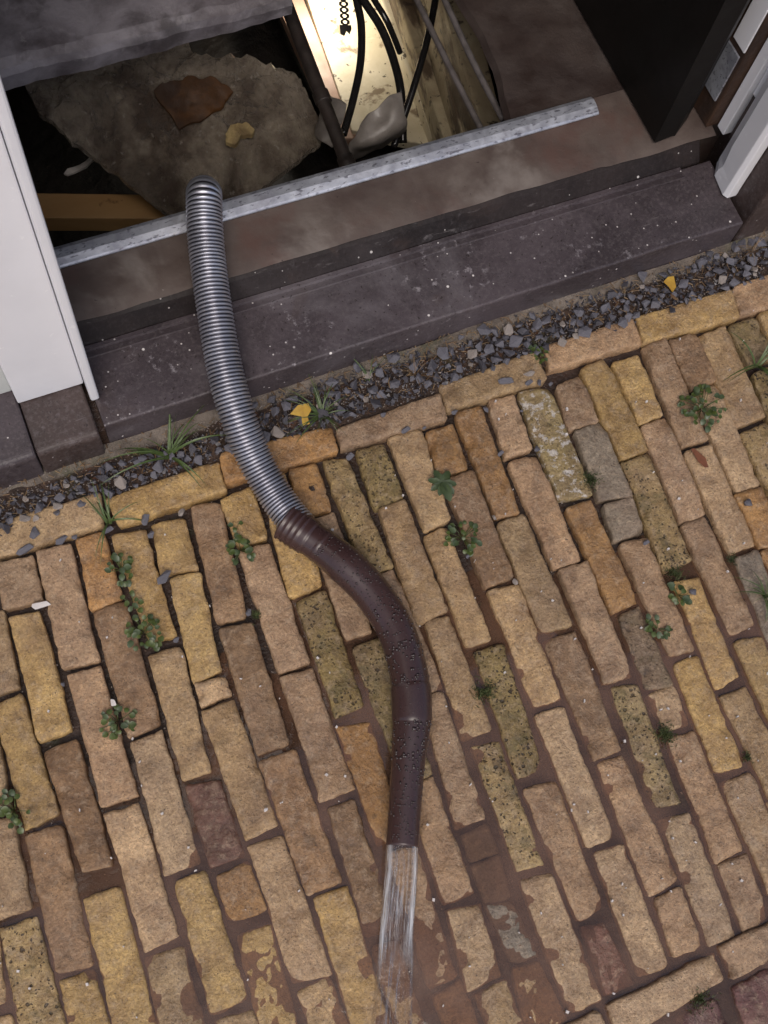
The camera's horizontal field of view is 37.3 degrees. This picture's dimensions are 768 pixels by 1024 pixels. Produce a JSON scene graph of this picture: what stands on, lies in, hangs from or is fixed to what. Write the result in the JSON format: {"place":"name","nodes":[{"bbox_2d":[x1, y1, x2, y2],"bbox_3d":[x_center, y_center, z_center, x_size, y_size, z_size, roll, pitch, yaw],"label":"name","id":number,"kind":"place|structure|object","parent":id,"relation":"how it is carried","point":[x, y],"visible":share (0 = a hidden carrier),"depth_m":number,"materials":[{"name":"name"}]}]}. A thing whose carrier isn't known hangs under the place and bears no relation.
{"place":"outdoors","nodes":[
{"label":"outdoors","id":0,"kind":"place"},
{"bbox_2d":[0,0,292,90],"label":"floor","id":1,"kind":"structure","parent":0,"point":[43,39],"depth_m":2.05,"materials":[{"name":"concrete"}]},
{"bbox_2d":[284,1,355,166],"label":"iron pipe","id":2,"kind":"object","parent":1,"relation":"on","point":[321,96],"visible":0.86,"depth_m":2.22,"materials":[{"name":"brown metal"}]},
{"bbox_2d":[5,0,404,246],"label":"pit floor","id":3,"kind":"structure","parent":0,"point":[52,154],"depth_m":2.90,"materials":[{"name":"soil"}]},
{"bbox_2d":[63,158,93,175],"bbox_3d":[-0.675,-0.770,2.532,0.085,0.008,0.015,-33,77,-16],"label":"wood splinter","id":4,"kind":"object","parent":3,"relation":"on","point":[77,168],"visible":0.8,"depth_m":2.53,"materials":[{"name":"grey wood"}]},
{"bbox_2d":[23,43,322,215],"bbox_3d":[-0.449,-0.819,2.373,0.636,0.268,0.347,9,69,-3],"label":"wet sheet","id":5,"kind":"object","parent":3,"relation":"on","point":[115,120],"visible":0.69,"depth_m":2.39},
{"bbox_2d":[157,75,232,128],"bbox_3d":[-0.390,-0.860,2.369,0.152,0.051,0.084,-20,73,-13],"label":"rusty plate","id":6,"kind":"object","parent":5,"relation":"on","point":[185,102],"visible":1,"depth_m":2.37,"materials":[{"name":"brown metal"}]},
{"bbox_2d":[224,123,254,145],"bbox_3d":[-0.306,-0.800,2.404,0.066,0.031,0.029,-29,76,-15],"label":"foam lump","id":7,"kind":"object","parent":5,"relation":"on","point":[234,135],"visible":1,"depth_m":2.40,"materials":[{"name":"yellow plastic"}]},
{"bbox_2d":[314,95,344,146],"bbox_3d":[-0.115,-0.842,2.421,0.055,0.050,0.118,13,69,-1],"label":"plastic flap","id":8,"kind":"object","parent":5,"relation":"on","point":[320,132],"visible":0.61,"depth_m":2.41,"materials":[{"name":"grey plastic"}]},
{"bbox_2d":[341,0,365,136],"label":"cable","id":9,"kind":"object","parent":8,"relation":"attached to","point":[352,102],"visible":0.98,"depth_m":2.44,"materials":[{"name":"black rubber"}]},
{"bbox_2d":[339,0,351,35],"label":"chain","id":10,"kind":"object","parent":9,"relation":"hanging from","point":[344,28],"visible":1,"depth_m":2.52,"materials":[{"name":"black metal"}]},
{"bbox_2d":[359,0,406,142],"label":"cable","id":11,"kind":"object","parent":9,"relation":"attached to","point":[371,12],"visible":0.85,"depth_m":2.43,"materials":[{"name":"black rubber"}]},
{"bbox_2d":[371,0,402,54],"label":"cable","id":12,"kind":"object","parent":11,"relation":"on","point":[387,22],"visible":1,"depth_m":2.42,"materials":[{"name":"black rubber"}]},
{"bbox_2d":[305,0,427,148],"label":"wide board","id":13,"kind":"object","parent":3,"relation":"on","point":[377,90],"visible":0.44,"depth_m":2.77,"materials":[{"name":"beige paint"}]},
{"bbox_2d":[280,0,355,145],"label":"narrow plank","id":14,"kind":"object","parent":13,"relation":"on","point":[313,39],"visible":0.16,"depth_m":2.79,"materials":[{"name":"beige wood"}]},
{"bbox_2d":[378,0,431,141],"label":"painted beam","id":15,"kind":"structure","parent":13,"relation":"on","point":[404,63],"depth_m":2.74,"materials":[{"name":"beige paint"}]},
{"bbox_2d":[389,0,451,140],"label":"painted beam","id":16,"kind":"structure","parent":15,"relation":"on","point":[407,23],"depth_m":2.67,"materials":[{"name":"beige paint"}]},
{"bbox_2d":[350,92,404,158],"bbox_3d":[-0.009,-0.771,2.324,0.135,0.129,0.052,-36,78,-17],"label":"plastic flap","id":17,"kind":"object","parent":3,"relation":"on","point":[383,125],"visible":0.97,"depth_m":2.29,"materials":[{"name":"grey plastic"}]},
{"bbox_2d":[391,0,438,148],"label":"cable","id":18,"kind":"object","parent":17,"relation":"on","point":[419,66],"visible":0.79,"depth_m":2.38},
{"bbox_2d":[487,61,619,106],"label":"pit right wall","id":19,"kind":"structure","parent":3,"relation":"on","point":[494,84],"depth_m":2.56,"materials":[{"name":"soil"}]},
{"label":"pit left wall","id":20,"kind":"structure","parent":3,"relation":"on","visible":0},
{"bbox_2d":[37,193,164,230],"bbox_3d":[-0.667,-0.659,2.501,0.391,0.050,0.064,-1,70,-7],"label":"pine batten","id":21,"kind":"object","parent":20,"relation":"attached to","point":[87,212],"visible":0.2,"depth_m":2.48,"materials":[{"name":"brown wood"}]},
{"bbox_2d":[0,274,767,1023],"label":"pavement","id":22,"kind":"structure","parent":0,"point":[236,928],"depth_m":1.78,"materials":[{"name":"brick"}]},
{"bbox_2d":[0,789,29,833],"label":"weed","id":23,"kind":"object","parent":22,"relation":"on","point":[6,811],"visible":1,"depth_m":1.67,"materials":[{"name":"green plant"}]},
{"bbox_2d":[16,544,33,555],"bbox_3d":[-0.572,0.059,1.809,0.029,0.010,0.012,-34,77,-16],"label":"slate chip","id":24,"kind":"object","parent":22,"relation":"on","point":[25,549],"visible":1,"depth_m":1.81,"materials":[{"name":"grey stone"}]},
{"bbox_2d":[29,527,39,538],"bbox_3d":[-0.558,0.034,1.819,0.015,0.010,0.021,18,69,0],"label":"slate chip","id":25,"kind":"object","parent":22,"relation":"on","point":[34,533],"visible":1,"depth_m":1.82,"materials":[{"name":"grey stone"}]},
{"bbox_2d":[32,601,50,609],"bbox_3d":[-0.538,0.146,1.783,0.029,0.004,0.010,-16,73,-11],"label":"white shard","id":26,"kind":"object","parent":22,"relation":"on","point":[38,605],"visible":1,"depth_m":1.78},
{"bbox_2d":[56,535,67,544],"bbox_3d":[-0.516,0.045,1.821,0.023,0.008,0.012,-37,80,-17],"label":"slate chip","id":27,"kind":"object","parent":22,"relation":"on","point":[60,540],"visible":1,"depth_m":1.82,"materials":[{"name":"grey stone"}]},
{"bbox_2d":[105,526,113,533],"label":"slate chip","id":28,"kind":"object","parent":22,"relation":"on","point":[109,529],"visible":0.89,"depth_m":1.83,"materials":[{"name":"grey stone"}]},
{"bbox_2d":[82,480,140,556],"bbox_3d":[-0.438,0.010,1.844,0.101,0.058,0.149,-20,73,-13],"label":"grass tuft","id":29,"kind":"object","parent":22,"relation":"on","point":[108,521],"visible":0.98,"depth_m":1.84,"materials":[{"name":"green plant"}]},
{"bbox_2d":[110,699,115,705],"bbox_3d":[-0.415,0.292,1.742,0.008,0.004,0.012,-31,81,-15],"label":"white shard","id":30,"kind":"object","parent":22,"relation":"on","point":[113,702],"visible":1,"depth_m":1.74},
{"bbox_2d":[99,704,137,739],"bbox_3d":[-0.406,0.318,1.734,0.063,0.017,0.051,-20,73,-13],"label":"weed","id":31,"kind":"object","parent":22,"relation":"on","point":[114,727],"visible":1,"depth_m":1.73,"materials":[{"name":"green plant"}]},
{"bbox_2d":[104,552,133,586],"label":"weed","id":32,"kind":"object","parent":22,"relation":"on","point":[127,567],"visible":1,"depth_m":1.81,"materials":[{"name":"green plant"}]},
{"bbox_2d":[120,590,143,612],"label":"weed","id":33,"kind":"object","parent":22,"relation":"on","point":[134,605],"visible":1,"depth_m":1.80,"materials":[{"name":"green plant"}]},
{"bbox_2d":[124,614,163,650],"bbox_3d":[-0.376,0.189,1.782,0.061,0.019,0.062,-5,71,-8],"label":"weed","id":34,"kind":"object","parent":22,"relation":"on","point":[135,633],"visible":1,"depth_m":1.78,"materials":[{"name":"green plant"}]},
{"bbox_2d":[141,514,149,524],"bbox_3d":[-0.387,0.013,1.846,0.012,0.011,0.020,3,70,-5],"label":"slate chip","id":35,"kind":"object","parent":22,"relation":"on","point":[145,519],"visible":1,"depth_m":1.84,"materials":[{"name":"grey stone"}]},
{"bbox_2d":[147,531,153,537],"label":"slate chip","id":36,"kind":"object","parent":22,"relation":"on","point":[150,534],"visible":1,"depth_m":1.84,"materials":[{"name":"grey stone"}]},
{"bbox_2d":[157,570,170,584],"bbox_3d":[-0.351,0.105,1.816,0.015,0.010,0.032,37,68,12],"label":"slate chip","id":37,"kind":"object","parent":22,"relation":"on","point":[162,578],"visible":1,"depth_m":1.81,"materials":[{"name":"grey stone"}]},
{"bbox_2d":[178,508,184,515],"bbox_3d":[-0.332,0.000,1.857,0.010,0.007,0.015,18,69,1],"label":"pale stone","id":38,"kind":"object","parent":22,"relation":"on","point":[181,512],"visible":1,"depth_m":1.86,"materials":[{"name":"beige stone"}]},
{"bbox_2d":[228,521,242,532],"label":"weed","id":39,"kind":"object","parent":22,"relation":"on","point":[230,524],"visible":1,"depth_m":1.86,"materials":[{"name":"green plant"}]},
{"bbox_2d":[225,532,255,565],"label":"weed","id":40,"kind":"object","parent":22,"relation":"on","point":[245,543],"visible":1,"depth_m":1.84,"materials":[{"name":"green plant"}]},
{"bbox_2d":[246,609,250,615],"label":"slate chip","id":41,"kind":"object","parent":22,"relation":"on","point":[248,612],"visible":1,"depth_m":1.81,"materials":[{"name":"grey stone"}]},
{"bbox_2d":[251,609,260,624],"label":"moss tuft","id":42,"kind":"object","parent":22,"relation":"on","point":[256,614],"visible":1,"depth_m":1.81,"materials":[{"name":"green plant"}]},
{"bbox_2d":[346,452,354,460],"bbox_3d":[-0.058,-0.093,1.920,0.011,0.009,0.014,32,70,6],"label":"slate chip","id":43,"kind":"object","parent":22,"relation":"on","point":[350,455],"visible":1,"depth_m":1.92,"materials":[{"name":"grey stone"}]},
{"bbox_2d":[274,506,431,847],"bbox_3d":[-0.018,0.235,1.778,0.169,0.067,0.567,-20,73,-13],"label":"drain pipe","id":44,"kind":"object","parent":22,"relation":"on","point":[355,575],"visible":1,"depth_m":1.76,"materials":[{"name":"brown plastic"}]},
{"bbox_2d":[0,237,767,533],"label":"gravel strip","id":45,"kind":"object","parent":22,"relation":"on","point":[276,431],"visible":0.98,"depth_m":1.99,"materials":[{"name":"gravel"}]},
{"bbox_2d":[102,405,221,491],"bbox_3d":[-0.358,-0.109,1.885,0.192,0.111,0.210,16,69,0],"label":"grass tuft","id":46,"kind":"object","parent":45,"relation":"on","point":[173,449],"visible":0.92,"depth_m":1.88,"materials":[{"name":"green plant"}]},
{"bbox_2d":[290,403,309,425],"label":"fallen leaf","id":47,"kind":"object","parent":45,"relation":"on","point":[303,410],"visible":1,"depth_m":1.93,"materials":[{"name":"yellow plant"}]},
{"bbox_2d":[283,376,346,441],"bbox_3d":[-0.115,-0.177,1.934,0.121,0.056,0.140,2,70,-5],"label":"grass tuft","id":48,"kind":"object","parent":45,"relation":"on","point":[316,413],"visible":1,"depth_m":1.93,"materials":[{"name":"green plant"}]},
{"bbox_2d":[354,356,383,380],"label":"grass tuft","id":49,"kind":"object","parent":45,"relation":"on","point":[365,370],"visible":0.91,"depth_m":1.97,"materials":[{"name":"green plant"}]},
{"bbox_2d":[0,232,767,516],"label":"plant litter","id":50,"kind":"object","parent":45,"relation":"on","point":[298,384],"visible":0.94,"depth_m":1.99,"materials":[{"name":"plant"}]},
{"bbox_2d":[0,245,767,520],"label":"grit","id":51,"kind":"object","parent":45,"relation":"on","point":[701,295],"visible":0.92,"depth_m":1.98,"materials":[{"name":"grey gravel"}]},
{"bbox_2d":[0,236,767,535],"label":"slate crumbs","id":52,"kind":"object","parent":45,"relation":"on","point":[370,382],"visible":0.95,"depth_m":1.99,"materials":[{"name":"grey gravel"}]},
{"bbox_2d":[400,347,444,391],"bbox_3d":[0.063,-0.244,1.978,0.082,0.038,0.086,-42,79,-18],"label":"grass tuft","id":53,"kind":"object","parent":45,"relation":"on","point":[419,369],"visible":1,"depth_m":1.98,"materials":[{"name":"plant"}]},
{"bbox_2d":[528,344,548,363],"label":"weed","id":54,"kind":"object","parent":45,"relation":"on","point":[531,347],"visible":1,"depth_m":2.02,"materials":[{"name":"green plant"}]},
{"bbox_2d":[664,276,674,290],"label":"fallen leaf","id":55,"kind":"object","parent":45,"relation":"on","point":[669,282],"visible":1,"depth_m":2.09,"materials":[{"name":"yellow plant"}]},
{"bbox_2d":[669,293,677,300],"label":"fallen leaf","id":56,"kind":"object","parent":45,"relation":"on","point":[673,297],"visible":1,"depth_m":2.08,"materials":[{"name":"plant"}]},
{"bbox_2d":[732,228,765,267],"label":"grass tuft","id":57,"kind":"object","parent":45,"relation":"on","point":[758,241],"visible":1,"depth_m":2.13,"materials":[{"name":"plant"}]},
{"bbox_2d":[0,310,767,1017],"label":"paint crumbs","id":58,"kind":"object","parent":22,"relation":"on","point":[448,742],"visible":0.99,"depth_m":1.78,"materials":[{"name":"paint"}]},
{"bbox_2d":[401,426,410,433],"bbox_3d":[0.036,-0.141,1.948,0.020,0.009,0.010,-29,78,-21],"label":"slate chip","id":59,"kind":"object","parent":22,"relation":"on","point":[406,429],"visible":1,"depth_m":1.95,"materials":[{"name":"grey stone"}]},
{"bbox_2d":[428,470,456,500],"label":"weed","id":60,"kind":"object","parent":22,"relation":"on","point":[443,483],"visible":1,"depth_m":1.92,"materials":[{"name":"green plant"}]},
{"bbox_2d":[443,520,481,556],"bbox_3d":[0.135,0.039,1.891,0.064,0.019,0.061,20,69,1],"label":"weed","id":61,"kind":"object","parent":22,"relation":"on","point":[455,542],"visible":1,"depth_m":1.89,"materials":[{"name":"green plant"}]},
{"bbox_2d":[469,676,497,707],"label":"moss tuft","id":62,"kind":"object","parent":22,"relation":"on","point":[482,691],"visible":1,"depth_m":1.81,"materials":[{"name":"green plant"}]},
{"bbox_2d":[498,377,513,384],"bbox_3d":[0.213,-0.230,1.998,0.028,0.012,0.012,-9,71,-9],"label":"slate chip","id":63,"kind":"object","parent":22,"relation":"on","point":[506,380],"visible":1,"depth_m":1.99,"materials":[{"name":"grey stone"}]},
{"bbox_2d":[523,371,534,375],"bbox_3d":[0.257,-0.243,2.007,0.020,0.009,0.011,-28,75,-15],"label":"pale stone","id":64,"kind":"object","parent":22,"relation":"on","point":[530,373],"visible":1,"depth_m":2.00,"materials":[{"name":"beige stone"}]},
{"bbox_2d":[525,379,532,385],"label":"slate chip","id":65,"kind":"object","parent":22,"relation":"on","point":[528,382],"visible":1,"depth_m":2.00,"materials":[{"name":"grey stone"}]},
{"bbox_2d":[574,466,604,491],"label":"moss tuft","id":66,"kind":"object","parent":22,"relation":"on","point":[591,479],"visible":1,"depth_m":1.96,"materials":[{"name":"green plant"}]},
{"bbox_2d":[644,613,672,639],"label":"weed","id":67,"kind":"object","parent":22,"relation":"on","point":[658,634],"visible":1,"depth_m":1.87,"materials":[{"name":"green plant"}]},
{"bbox_2d":[641,720,685,750],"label":"moss tuft","id":68,"kind":"object","parent":22,"relation":"on","point":[666,736],"visible":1,"depth_m":1.82,"materials":[{"name":"green plant"}]},
{"bbox_2d":[664,562,689,589],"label":"moss tuft","id":69,"kind":"object","parent":22,"relation":"on","point":[675,573],"visible":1,"depth_m":1.91,"materials":[{"name":"green plant"}]},
{"bbox_2d":[667,582,691,605],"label":"weed","id":70,"kind":"object","parent":22,"relation":"on","point":[687,600],"visible":1,"depth_m":1.90,"materials":[{"name":"green plant"}]},
{"bbox_2d":[689,589,695,594],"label":"slate chip","id":71,"kind":"object","parent":22,"relation":"on","point":[692,591],"visible":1,"depth_m":1.90,"materials":[{"name":"grey stone"}]},
{"bbox_2d":[689,448,708,468],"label":"fallen leaf","id":72,"kind":"object","parent":22,"relation":"on","point":[700,459],"visible":1,"depth_m":1.99,"materials":[{"name":"brown plant"}]},
{"bbox_2d":[677,384,726,432],"bbox_3d":[0.567,-0.193,2.017,0.084,0.026,0.087,34,70,6],"label":"weed","id":73,"kind":"object","parent":22,"relation":"on","point":[712,410],"visible":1,"depth_m":2.01,"materials":[{"name":"green plant"}]},
{"bbox_2d":[688,980,721,1014],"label":"moss tuft","id":74,"kind":"object","parent":22,"relation":"on","point":[700,998],"visible":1,"depth_m":1.69,"materials":[{"name":"green plant"}]},
{"bbox_2d":[726,552,736,564],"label":"moss tuft","id":75,"kind":"object","parent":22,"relation":"on","point":[731,559],"visible":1,"depth_m":1.93,"materials":[{"name":"green plant"}]},
{"bbox_2d":[722,329,767,380],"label":"grass tuft","id":76,"kind":"object","parent":22,"relation":"on","point":[764,369],"visible":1,"depth_m":2.05,"materials":[{"name":"green plant"}]},
{"bbox_2d":[742,750,753,762],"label":"moss tuft","id":77,"kind":"object","parent":22,"relation":"on","point":[747,757],"visible":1,"depth_m":1.82,"materials":[{"name":"green plant"}]},
{"bbox_2d":[744,499,751,505],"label":"slate chip","id":78,"kind":"object","parent":22,"relation":"on","point":[747,502],"visible":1,"depth_m":1.96,"materials":[{"name":"grey stone"}]},
{"bbox_2d":[730,568,767,619],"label":"grass tuft","id":79,"kind":"object","parent":22,"relation":"on","point":[763,594],"visible":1,"depth_m":1.91,"materials":[{"name":"green plant"}]},
{"bbox_2d":[454,0,623,120],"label":"floor","id":80,"kind":"structure","parent":0,"point":[540,55],"depth_m":2.11,"materials":[{"name":"brown concrete"}]},
{"bbox_2d":[441,0,503,121],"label":"conduit","id":81,"kind":"object","parent":80,"relation":"attached to","point":[472,60],"visible":0.96,"depth_m":2.13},
{"bbox_2d":[698,123,720,163],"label":"front floor","id":82,"kind":"structure","parent":0,"point":[707,145],"depth_m":2.19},
{"bbox_2d":[53,97,598,267],"bbox_3d":[-0.107,-0.560,1.970,1.064,0.050,0.038,-20,73,-13],"label":"edge bar","id":83,"kind":"object","parent":82,"relation":"on","point":[111,242],"visible":0.88,"depth_m":1.95,"materials":[{"name":"metal"}]},
{"bbox_2d":[60,89,715,321],"bbox_3d":[0.027,-0.558,1.974,1.210,0.007,0.144,-20,73,-13],"label":"screed","id":84,"kind":"object","parent":82,"relation":"on","point":[614,131],"visible":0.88,"depth_m":1.96,"materials":[{"name":"grey concrete"}]},
{"bbox_2d":[414,0,482,128],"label":"conduit","id":85,"kind":"object","parent":82,"relation":"attached to","point":[449,66],"visible":0.96,"depth_m":2.19,"materials":[{"name":"grey metal"}]},
{"label":"street ground","id":86,"kind":"structure","parent":0,"visible":0},
{"bbox_2d":[0,363,108,488],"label":"wall plinth","id":87,"kind":"structure","parent":86,"relation":"on","point":[54,431],"depth_m":1.81,"materials":[{"name":"stone"}]},
{"bbox_2d":[0,76,98,402],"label":"door post","id":88,"kind":"object","parent":87,"relation":"on","point":[42,351],"depth_m":1.56,"materials":[{"name":"white paint"}]},
{"bbox_2d":[0,140,767,496],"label":"door sill","id":89,"kind":"structure","parent":86,"relation":"on","point":[342,308],"depth_m":1.97,"materials":[{"name":"stone"}]},
{"bbox_2d":[185,175,314,527],"bbox_3d":[-0.298,-0.366,2.132,0.129,0.687,1.004,-11,72,-10],"label":"drain hose","id":90,"kind":"object","parent":89,"relation":"on","point":[277,497],"visible":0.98,"depth_m":1.82,"materials":[{"name":"silver metal"}]},
{"bbox_2d":[694,0,767,197],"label":"door post","id":91,"kind":"object","parent":89,"relation":"on","point":[732,99],"depth_m":1.97,"materials":[{"name":"white paint"}]},
{"bbox_2d":[574,0,749,142],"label":"front door","id":92,"kind":"structure","parent":91,"relation":"attached to","point":[662,56],"depth_m":1.96,"materials":[{"name":"black paint"}]},
{"bbox_2d":[574,0,749,142],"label":"door panel","id":93,"kind":"structure","parent":92,"relation":"in","point":[663,54],"depth_m":1.96,"materials":[{"name":"black paint"}]},
{"bbox_2d":[705,133,767,242],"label":"house wall","id":94,"kind":"structure","parent":86,"relation":"on","point":[749,200],"depth_m":2.08,"materials":[{"name":"stone"}]},
{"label":"water film","id":95,"kind":"structure","parent":0,"visible":0},
{"bbox_2d":[371,845,417,1023],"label":"water jet","id":96,"kind":"object","parent":95,"relation":"on","point":[386,882],"visible":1,"depth_m":1.67},
{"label":"painted beam","id":97,"kind":"object","parent":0,"visible":0},
{"bbox_2d":[412,0,463,135],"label":"painted beam","id":98,"kind":"structure","parent":97,"relation":"on","point":[446,95],"depth_m":2.59,"materials":[{"name":"beige paint"}]},
{"bbox_2d":[424,0,500,131],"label":"painted beam","id":99,"kind":"structure","parent":98,"relation":"on","point":[463,69],"depth_m":2.46,"materials":[{"name":"beige paint"}]}
]}

